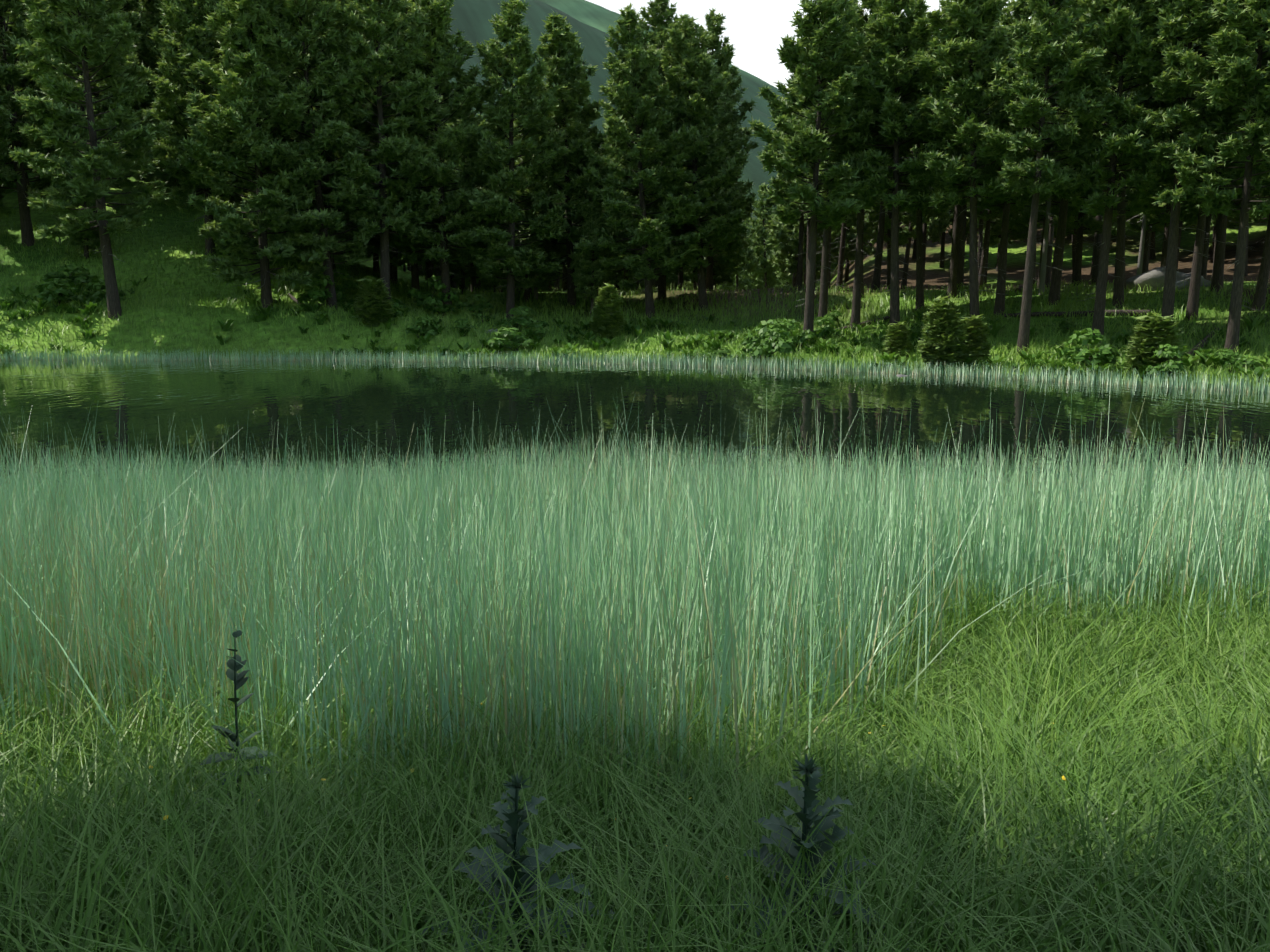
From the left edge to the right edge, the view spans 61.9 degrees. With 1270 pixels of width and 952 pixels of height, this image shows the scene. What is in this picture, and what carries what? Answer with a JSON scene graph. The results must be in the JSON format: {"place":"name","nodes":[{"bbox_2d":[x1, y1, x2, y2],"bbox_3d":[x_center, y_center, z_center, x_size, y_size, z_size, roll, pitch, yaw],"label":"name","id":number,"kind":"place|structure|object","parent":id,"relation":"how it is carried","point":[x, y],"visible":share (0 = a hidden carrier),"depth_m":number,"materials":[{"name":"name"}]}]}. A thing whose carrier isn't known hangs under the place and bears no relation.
{"place":"outdoors","nodes":[
{"label":"outdoors","id":0,"kind":"place"},
{"bbox_2d":[0,358,1269,829],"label":"lake water","id":1,"kind":"structure","parent":0,"point":[392,406],"depth_m":31.44,"materials":[{"name":"green liquid"}]},
{"bbox_2d":[0,0,1269,949],"bbox_3d":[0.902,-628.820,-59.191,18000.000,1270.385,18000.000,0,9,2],"label":"ground","id":2,"kind":"structure","parent":0,"point":[585,21],"depth_m":81.40,"materials":[{"name":"plant"}]},
{"bbox_2d":[0,51,35,183],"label":"pine","id":3,"kind":"object","parent":2,"relation":"on","point":[13,71],"visible":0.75,"depth_m":77.22,"materials":[{"name":"green plant"}]},
{"bbox_2d":[0,0,103,245],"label":"pine","id":4,"kind":"object","parent":2,"relation":"on","point":[17,17],"visible":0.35,"depth_m":80.21,"materials":[{"name":"green plant"}]},
{"bbox_2d":[36,278,82,305],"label":"shrub","id":5,"kind":"object","parent":2,"relation":"on","point":[61,292],"visible":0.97,"depth_m":71.47,"materials":[{"name":"green plant"}]},
{"bbox_2d":[42,263,93,282],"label":"shrub","id":6,"kind":"object","parent":2,"relation":"on","point":[61,275],"visible":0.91,"depth_m":76.78,"materials":[{"name":"green plant"}]},
{"bbox_2d":[10,1,157,212],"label":"pine","id":7,"kind":"object","parent":2,"relation":"on","point":[102,106],"visible":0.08,"depth_m":88.60,"materials":[{"name":"green plant"}]},
{"bbox_2d":[50,110,117,258],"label":"pine","id":8,"kind":"object","parent":2,"relation":"on","point":[79,240],"visible":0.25,"depth_m":80.79,"materials":[{"name":"green plant"}]},
{"bbox_2d":[9,0,171,318],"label":"pine","id":9,"kind":"object","parent":2,"relation":"on","point":[101,17],"visible":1,"depth_m":66.89,"materials":[{"name":"green plant"}]},
{"bbox_2d":[37,0,162,187],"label":"pine","id":10,"kind":"object","parent":2,"relation":"on","point":[131,15],"visible":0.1,"depth_m":97.80,"materials":[{"name":"green plant"}]},
{"bbox_2d":[82,279,127,300],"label":"shrub","id":11,"kind":"object","parent":2,"relation":"on","point":[97,294],"visible":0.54,"depth_m":73.86,"materials":[{"name":"green plant"}]},
{"bbox_2d":[131,0,209,182],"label":"pine","id":12,"kind":"object","parent":2,"relation":"on","point":[149,49],"visible":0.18,"depth_m":98.47,"materials":[{"name":"green plant"}]},
{"bbox_2d":[144,19,213,194],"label":"pine","id":13,"kind":"object","parent":2,"relation":"on","point":[159,74],"visible":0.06,"depth_m":92.23,"materials":[{"name":"green plant"}]},
{"bbox_2d":[137,0,248,255],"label":"pine","id":14,"kind":"object","parent":2,"relation":"on","point":[190,42],"visible":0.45,"depth_m":80.21,"materials":[{"name":"green plant"}]},
{"bbox_2d":[195,630,277,814],"bbox_3d":[-2.228,1.510,5.910,0.497,1.322,0.457,-2,9,-15],"label":"flowering plant","id":15,"kind":"object","parent":2,"relation":"on","point":[232,674],"visible":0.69,"depth_m":5.87,"materials":[{"name":"plant"}]},
{"bbox_2d":[187,8,307,263],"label":"pine","id":16,"kind":"object","parent":2,"relation":"on","point":[233,198],"visible":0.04,"depth_m":80.85,"materials":[{"name":"green plant"}]},
{"bbox_2d":[176,0,328,307],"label":"pine","id":17,"kind":"object","parent":2,"relation":"on","point":[233,125],"visible":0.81,"depth_m":68.27,"materials":[{"name":"green plant"}]},
{"bbox_2d":[296,273,345,307],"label":"shrub","id":18,"kind":"object","parent":2,"relation":"on","point":[321,294],"visible":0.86,"depth_m":72.69,"materials":[{"name":"green plant"}]},
{"bbox_2d":[245,0,400,309],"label":"pine","id":19,"kind":"object","parent":2,"relation":"on","point":[319,15],"visible":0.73,"depth_m":69.55,"materials":[{"name":"green plant"}]},
{"bbox_2d":[259,0,396,274],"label":"pine","id":20,"kind":"object","parent":2,"relation":"on","point":[361,126],"visible":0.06,"depth_m":75.77,"materials":[{"name":"green plant"}]},
{"bbox_2d":[352,276,395,326],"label":"bush","id":21,"kind":"object","parent":2,"relation":"on","point":[373,307],"visible":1,"depth_m":69.39,"materials":[{"name":"green plant"}]},
{"bbox_2d":[317,0,456,298],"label":"pine","id":22,"kind":"object","parent":2,"relation":"on","point":[367,29],"visible":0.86,"depth_m":71.26,"materials":[{"name":"green plant"}]},
{"bbox_2d":[365,0,456,283],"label":"pine","id":23,"kind":"object","parent":2,"relation":"on","point":[402,12],"visible":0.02,"depth_m":89.98,"materials":[{"name":"green plant"}]},
{"bbox_2d":[361,13,464,289],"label":"pine","id":24,"kind":"object","parent":2,"relation":"on","point":[397,262],"visible":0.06,"depth_m":83.08,"materials":[{"name":"green plant"}]},
{"bbox_2d":[407,275,459,305],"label":"shrub","id":25,"kind":"object","parent":2,"relation":"on","point":[419,296],"visible":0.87,"depth_m":77.42,"materials":[{"name":"green plant"}]},
{"bbox_2d":[367,0,508,313],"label":"pine","id":26,"kind":"object","parent":2,"relation":"on","point":[443,58],"visible":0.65,"depth_m":74.28,"materials":[{"name":"green plant"}]},
{"bbox_2d":[431,166,478,293],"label":"pine","id":27,"kind":"object","parent":2,"relation":"on","point":[470,271],"visible":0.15,"depth_m":90.31,"materials":[{"name":"green plant"}]},
{"bbox_2d":[445,98,499,291],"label":"pine","id":28,"kind":"object","parent":2,"relation":"on","point":[473,284],"visible":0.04,"depth_m":97.40,"materials":[{"name":"green plant"}]},
{"bbox_2d":[444,0,568,317],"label":"pine","id":29,"kind":"object","parent":2,"relation":"on","point":[507,65],"visible":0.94,"depth_m":74.43,"materials":[{"name":"green plant"}]},
{"bbox_2d":[485,327,536,350],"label":"shrub","id":30,"kind":"object","parent":2,"relation":"on","point":[517,339],"visible":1,"depth_m":66.29,"materials":[{"name":"green plant"}]},
{"bbox_2d":[420,772,615,951],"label":"flowering plant","id":31,"kind":"object","parent":2,"relation":"on","point":[514,826],"visible":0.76,"depth_m":3.92,"materials":[{"name":"plant"}]},
{"bbox_2d":[493,306,548,330],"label":"shrub","id":32,"kind":"object","parent":2,"relation":"on","point":[522,320],"visible":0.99,"depth_m":72.73,"materials":[{"name":"green plant"}]},
{"bbox_2d":[495,112,565,301],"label":"pine","id":33,"kind":"object","parent":2,"relation":"on","point":[558,251],"visible":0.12,"depth_m":84.02,"materials":[{"name":"green plant"}]},
{"bbox_2d":[503,10,629,305],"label":"pine","id":34,"kind":"object","parent":2,"relation":"on","point":[572,120],"visible":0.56,"depth_m":78.64,"materials":[{"name":"green plant"}]},
{"bbox_2d":[572,201,615,315],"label":"pine","id":35,"kind":"object","parent":2,"relation":"on","point":[583,257],"visible":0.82,"depth_m":77.57,"materials":[{"name":"green plant"}]},
{"bbox_2d":[588,283,627,337],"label":"shrub","id":36,"kind":"object","parent":2,"relation":"on","point":[607,309],"visible":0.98,"depth_m":70.47,"materials":[{"name":"green plant"}]},
{"bbox_2d":[600,114,658,289],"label":"pine","id":37,"kind":"object","parent":2,"relation":"on","point":[613,270],"visible":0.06,"depth_m":94.29,"materials":[{"name":"green plant"}]},
{"bbox_2d":[0,271,1269,381],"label":"bank ferns","id":38,"kind":"object","parent":2,"relation":"on","point":[711,342],"visible":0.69,"depth_m":66.78,"materials":[{"name":"green plant"}]},
{"bbox_2d":[0,468,1269,951],"bbox_3d":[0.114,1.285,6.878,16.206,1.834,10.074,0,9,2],"label":"grass","id":39,"kind":"structure","parent":2,"relation":"on","point":[992,863],"depth_m":4.73,"materials":[{"name":"plant"}]},
{"bbox_2d":[0,380,1269,832],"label":"reed bed","id":40,"kind":"object","parent":2,"relation":"on","point":[128,540],"visible":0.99,"depth_m":8.25,"materials":[{"name":"plant"}]},
{"bbox_2d":[0,198,1269,386],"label":"bank grass","id":41,"kind":"structure","parent":2,"relation":"on","point":[420,311],"depth_m":69.72,"materials":[{"name":"plant"}]},
{"bbox_2d":[0,348,1269,392],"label":"reed bed","id":42,"kind":"object","parent":2,"relation":"on","point":[1044,375],"visible":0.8,"depth_m":57.13,"materials":[{"name":"plant"}]},
{"bbox_2d":[573,2,712,317],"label":"pine","id":43,"kind":"object","parent":2,"relation":"on","point":[626,91],"visible":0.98,"depth_m":73.72,"materials":[{"name":"green plant"}]},
{"bbox_2d":[604,0,725,299],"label":"pine","id":44,"kind":"object","parent":2,"relation":"on","point":[661,12],"visible":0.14,"depth_m":79.08,"materials":[{"name":"green plant"}]},
{"bbox_2d":[634,14,753,310],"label":"pine","id":45,"kind":"object","parent":2,"relation":"on","point":[705,87],"visible":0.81,"depth_m":75.47,"materials":[{"name":"green plant"}]},
{"bbox_2d":[687,182,745,289],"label":"pine","id":46,"kind":"object","parent":2,"relation":"on","point":[726,269],"visible":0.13,"depth_m":99.00,"materials":[{"name":"green plant"}]},
{"bbox_2d":[683,7,758,290],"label":"pine","id":47,"kind":"object","parent":2,"relation":"on","point":[724,57],"visible":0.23,"depth_m":85.70,"materials":[{"name":"green plant"}]},
{"bbox_2d":[716,220,760,288],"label":"pine","id":48,"kind":"object","parent":2,"relation":"on","point":[749,255],"visible":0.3,"depth_m":234.89,"materials":[{"name":"green plant"}]},
{"bbox_2d":[747,182,777,287],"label":"pine","id":49,"kind":"object","parent":2,"relation":"on","point":[759,205],"visible":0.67,"depth_m":274.72,"materials":[{"name":"green plant"}]},
{"bbox_2d":[748,207,777,287],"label":"pine","id":50,"kind":"object","parent":2,"relation":"on","point":[770,280],"visible":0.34,"depth_m":278.36,"materials":[{"name":"green plant"}]},
{"bbox_2d":[739,319,795,360],"bbox_3d":[7.214,-7.376,58.799,3.011,2.676,4.390,-1,9,-7],"label":"shrub","id":51,"kind":"object","parent":2,"relation":"on","point":[760,346],"visible":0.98,"depth_m":57.89,"materials":[{"name":"green plant"}]},
{"bbox_2d":[767,318,815,349],"bbox_3d":[9.359,-8.375,63.214,3.127,2.138,2.145,0,9,-1],"label":"shrub","id":52,"kind":"object","parent":2,"relation":"on","point":[803,336],"visible":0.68,"depth_m":62.72,"materials":[{"name":"green plant"}]},
{"bbox_2d":[763,73,824,289],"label":"pine","id":53,"kind":"object","parent":2,"relation":"on","point":[799,280],"visible":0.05,"depth_m":84.36,"materials":[{"name":"green plant"}]},
{"bbox_2d":[765,176,822,279],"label":"pine","id":54,"kind":"object","parent":2,"relation":"on","point":[777,254],"visible":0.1,"depth_m":133.33,"materials":[{"name":"green plant"}]},
{"bbox_2d":[689,753,912,951],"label":"thistle","id":55,"kind":"object","parent":2,"relation":"on","point":[806,801],"visible":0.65,"depth_m":3.97,"materials":[{"name":"plant"}]},
{"bbox_2d":[768,215,846,277],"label":"pine","id":56,"kind":"object","parent":2,"relation":"on","point":[792,267],"visible":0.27,"depth_m":122.99,"materials":[{"name":"green plant"}]},
{"bbox_2d":[747,0,880,345],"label":"pine","id":57,"kind":"object","parent":2,"relation":"on","point":[817,59],"visible":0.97,"depth_m":60.70,"materials":[{"name":"green plant"}]},
{"bbox_2d":[814,315,841,339],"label":"shrub","id":58,"kind":"object","parent":2,"relation":"on","point":[825,331],"visible":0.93,"depth_m":64.95,"materials":[{"name":"green plant"}]},
{"bbox_2d":[774,0,888,326],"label":"pine","id":59,"kind":"object","parent":2,"relation":"on","point":[823,304],"visible":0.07,"depth_m":69.19,"materials":[{"name":"green plant"}]},
{"bbox_2d":[830,216,847,288],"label":"pine","id":60,"kind":"object","parent":2,"relation":"on","point":[841,255],"depth_m":90.37,"materials":[{"name":"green plant"}]},
{"bbox_2d":[831,211,886,260],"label":"pine","id":61,"kind":"object","parent":2,"relation":"on","point":[868,250],"visible":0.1,"depth_m":126.41,"materials":[{"name":"green plant"}]},
{"bbox_2d":[813,0,918,329],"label":"pine","id":62,"kind":"object","parent":2,"relation":"on","point":[856,23],"visible":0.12,"depth_m":65.16,"materials":[{"name":"green plant"}]},
{"bbox_2d":[866,148,923,289],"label":"pine","id":63,"kind":"object","parent":2,"relation":"on","point":[876,281],"depth_m":84.22,"materials":[{"name":"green plant"}]},
{"bbox_2d":[824,0,970,326],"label":"pine","id":64,"kind":"object","parent":2,"relation":"on","point":[909,33],"visible":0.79,"depth_m":60.60,"materials":[{"name":"green plant"}]},
{"bbox_2d":[882,321,913,359],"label":"bush","id":65,"kind":"object","parent":2,"relation":"on","point":[897,339],"visible":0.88,"depth_m":57.25,"materials":[{"name":"green plant"}]},
{"bbox_2d":[864,158,933,288],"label":"pine","id":66,"kind":"object","parent":2,"relation":"on","point":[903,236],"visible":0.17,"depth_m":96.78,"materials":[{"name":"green plant"}]},
{"bbox_2d":[876,8,963,309],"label":"pine","id":67,"kind":"object","parent":2,"relation":"on","point":[918,208],"visible":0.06,"depth_m":69.35,"materials":[{"name":"green plant"}]},
{"bbox_2d":[899,145,951,288],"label":"pine","id":68,"kind":"object","parent":2,"relation":"on","point":[908,245],"visible":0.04,"depth_m":105.32,"materials":[{"name":"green plant"}]},
{"bbox_2d":[902,203,953,282],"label":"pine","id":69,"kind":"object","parent":2,"relation":"on","point":[941,226],"visible":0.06,"depth_m":117.88,"materials":[{"name":"green plant"}]},
{"bbox_2d":[914,295,969,370],"bbox_3d":[15.264,-6.756,52.336,2.807,4.344,2.861,5,10,28],"label":"bush","id":70,"kind":"object","parent":2,"relation":"on","point":[944,332],"visible":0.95,"depth_m":51.69,"materials":[{"name":"green plant"}]},
{"bbox_2d":[926,208,969,267],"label":"pine","id":71,"kind":"object","parent":2,"relation":"on","point":[933,236],"visible":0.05,"depth_m":128.25,"materials":[{"name":"green plant"}]},
{"bbox_2d":[914,0,1017,297],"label":"pine","id":72,"kind":"object","parent":2,"relation":"on","point":[952,283],"visible":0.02,"depth_m":73.24,"materials":[{"name":"green plant"}]},
{"bbox_2d":[930,38,1003,289],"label":"pine","id":73,"kind":"object","parent":2,"relation":"on","point":[960,271],"visible":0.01,"depth_m":80.92,"materials":[{"name":"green plant"}]},
{"bbox_2d":[912,0,1033,317],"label":"pine","id":74,"kind":"object","parent":2,"relation":"on","point":[965,29],"visible":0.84,"depth_m":57.38,"materials":[{"name":"green plant"}]},
{"bbox_2d":[960,314,993,364],"bbox_3d":[17.113,-6.621,53.866,2.387,3.248,2.626,1,9,8],"label":"bush","id":75,"kind":"object","parent":2,"relation":"on","point":[977,340],"visible":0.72,"depth_m":53.19,"materials":[{"name":"green plant"}]},
{"bbox_2d":[966,196,1019,288],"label":"pine","id":76,"kind":"object","parent":2,"relation":"on","point":[988,216],"visible":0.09,"depth_m":91.46,"materials":[{"name":"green plant"}]},
{"bbox_2d":[977,194,1042,250],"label":"pine","id":77,"kind":"object","parent":2,"relation":"on","point":[994,229],"visible":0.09,"depth_m":110.12,"materials":[{"name":"green plant"}]},
{"bbox_2d":[961,0,1069,315],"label":"pine","id":78,"kind":"object","parent":2,"relation":"on","point":[1018,10],"visible":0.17,"depth_m":63.48,"materials":[{"name":"green plant"}]},
{"bbox_2d":[979,0,1108,354],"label":"pine","id":79,"kind":"object","parent":2,"relation":"on","point":[1037,55],"visible":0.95,"depth_m":52.73,"materials":[{"name":"green plant"}]},
{"bbox_2d":[1038,111,1059,294],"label":"pine tree","id":80,"kind":"object","parent":2,"relation":"on","point":[1044,261],"visible":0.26,"depth_m":69.40,"materials":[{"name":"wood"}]},
{"bbox_2d":[1009,5,1093,287],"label":"pine","id":81,"kind":"object","parent":2,"relation":"on","point":[1024,220],"visible":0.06,"depth_m":73.70,"materials":[{"name":"green plant"}]},
{"bbox_2d":[1004,310,1149,316],"bbox_3d":[25.802,-9.519,62.066,8.008,0.466,0.380,6,11,33],"label":"fallen log","id":82,"kind":"object","parent":2,"relation":"on","point":[1108,312],"visible":0.65,"depth_m":61.73,"materials":[{"name":"brown wood"}]},
{"bbox_2d":[1021,0,1133,304],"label":"pine","id":83,"kind":"object","parent":2,"relation":"on","point":[1054,291],"visible":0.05,"depth_m":64.94,"materials":[{"name":"green plant"}]},
{"bbox_2d":[1038,109,1128,285],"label":"pine","id":84,"kind":"object","parent":2,"relation":"on","point":[1092,224],"visible":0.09,"depth_m":79.39,"materials":[{"name":"green plant"}]},
{"bbox_2d":[1060,328,1119,369],"bbox_3d":[21.177,-5.705,48.948,2.512,2.282,3.662,2,9,10],"label":"shrub","id":85,"kind":"object","parent":2,"relation":"on","point":[1105,353],"visible":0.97,"depth_m":48.59,"materials":[{"name":"green plant"}]},
{"bbox_2d":[1083,193,1103,284],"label":"pine","id":86,"kind":"object","parent":2,"relation":"on","point":[1096,251],"depth_m":87.60,"materials":[{"name":"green plant"}]},
{"bbox_2d":[1050,0,1195,343],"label":"pine","id":87,"kind":"object","parent":2,"relation":"on","point":[1118,20],"visible":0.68,"depth_m":52.74,"materials":[{"name":"green plant"}]},
{"bbox_2d":[1069,0,1180,307],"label":"pine","id":88,"kind":"object","parent":2,"relation":"on","point":[1118,292],"visible":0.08,"depth_m":61.85,"materials":[{"name":"green plant"}]},
{"bbox_2d":[1119,312,1186,377],"bbox_3d":[22.705,-5.389,46.332,2.888,3.572,2.626,1,9,5],"label":"bush","id":89,"kind":"object","parent":2,"relation":"on","point":[1153,332],"visible":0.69,"depth_m":45.76,"materials":[{"name":"green plant"}]},
{"bbox_2d":[1112,107,1198,273],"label":"pine","id":90,"kind":"object","parent":2,"relation":"on","point":[1148,242],"visible":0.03,"depth_m":100.73,"materials":[{"name":"green plant"}]},
{"bbox_2d":[1126,266,1190,290],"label":"rock","id":91,"kind":"object","parent":2,"relation":"on","point":[1152,277],"visible":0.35,"depth_m":67.47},
{"bbox_2d":[1141,344,1184,379],"bbox_3d":[22.549,-4.800,45.209,1.690,1.733,2.463,4,10,24],"label":"shrub","id":92,"kind":"object","parent":2,"relation":"on","point":[1171,364],"visible":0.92,"depth_m":44.59,"materials":[{"name":"green plant"}]},
{"bbox_2d":[1127,7,1221,266],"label":"pine","id":93,"kind":"object","parent":2,"relation":"on","point":[1163,219],"visible":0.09,"depth_m":74.88,"materials":[{"name":"green plant"}]},
{"bbox_2d":[1115,0,1254,328],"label":"pine","id":94,"kind":"object","parent":2,"relation":"on","point":[1173,27],"visible":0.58,"depth_m":50.39,"materials":[{"name":"green plant"}]},
{"bbox_2d":[1149,0,1269,351],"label":"pine","id":95,"kind":"object","parent":2,"relation":"on","point":[1229,66],"visible":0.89,"depth_m":48.05,"materials":[{"name":"green plant"}]},
{"bbox_2d":[1184,204,1239,262],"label":"pine","id":96,"kind":"object","parent":2,"relation":"on","point":[1235,217],"visible":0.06,"depth_m":110.20,"materials":[{"name":"green plant"}]},
{"bbox_2d":[1156,0,1269,320],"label":"pine","id":97,"kind":"object","parent":2,"relation":"on","point":[1194,292],"visible":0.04,"depth_m":56.63,"materials":[{"name":"green plant"}]},
{"bbox_2d":[1192,91,1251,291],"bbox_3d":[35.791,-21.261,62.460,6.969,21.676,7.587,0,9,2],"label":"pine","id":98,"kind":"object","parent":2,"relation":"on","point":[1218,270],"depth_m":63.52,"materials":[{"name":"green plant"}]},
{"bbox_2d":[1212,348,1262,372],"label":"shrub","id":99,"kind":"object","parent":2,"relation":"on","point":[1232,356],"visible":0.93,"depth_m":45.97,"materials":[{"name":"green plant"}]},
{"bbox_2d":[1236,55,1269,310],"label":"pine","id":100,"kind":"object","parent":2,"relation":"on","point":[1259,299],"visible":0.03,"depth_m":57.29,"materials":[{"name":"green plant"}]},
{"bbox_2d":[1242,9,1269,162],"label":"pine","id":101,"kind":"object","parent":2,"relation":"on","point":[1265,38],"visible":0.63,"depth_m":46.16,"materials":[{"name":"green plant"}]},
{"bbox_2d":[586,0,1029,87],"label":"sky","id":102,"kind":"structure","parent":0,"point":[755,27],"materials":[{"name":"white"}]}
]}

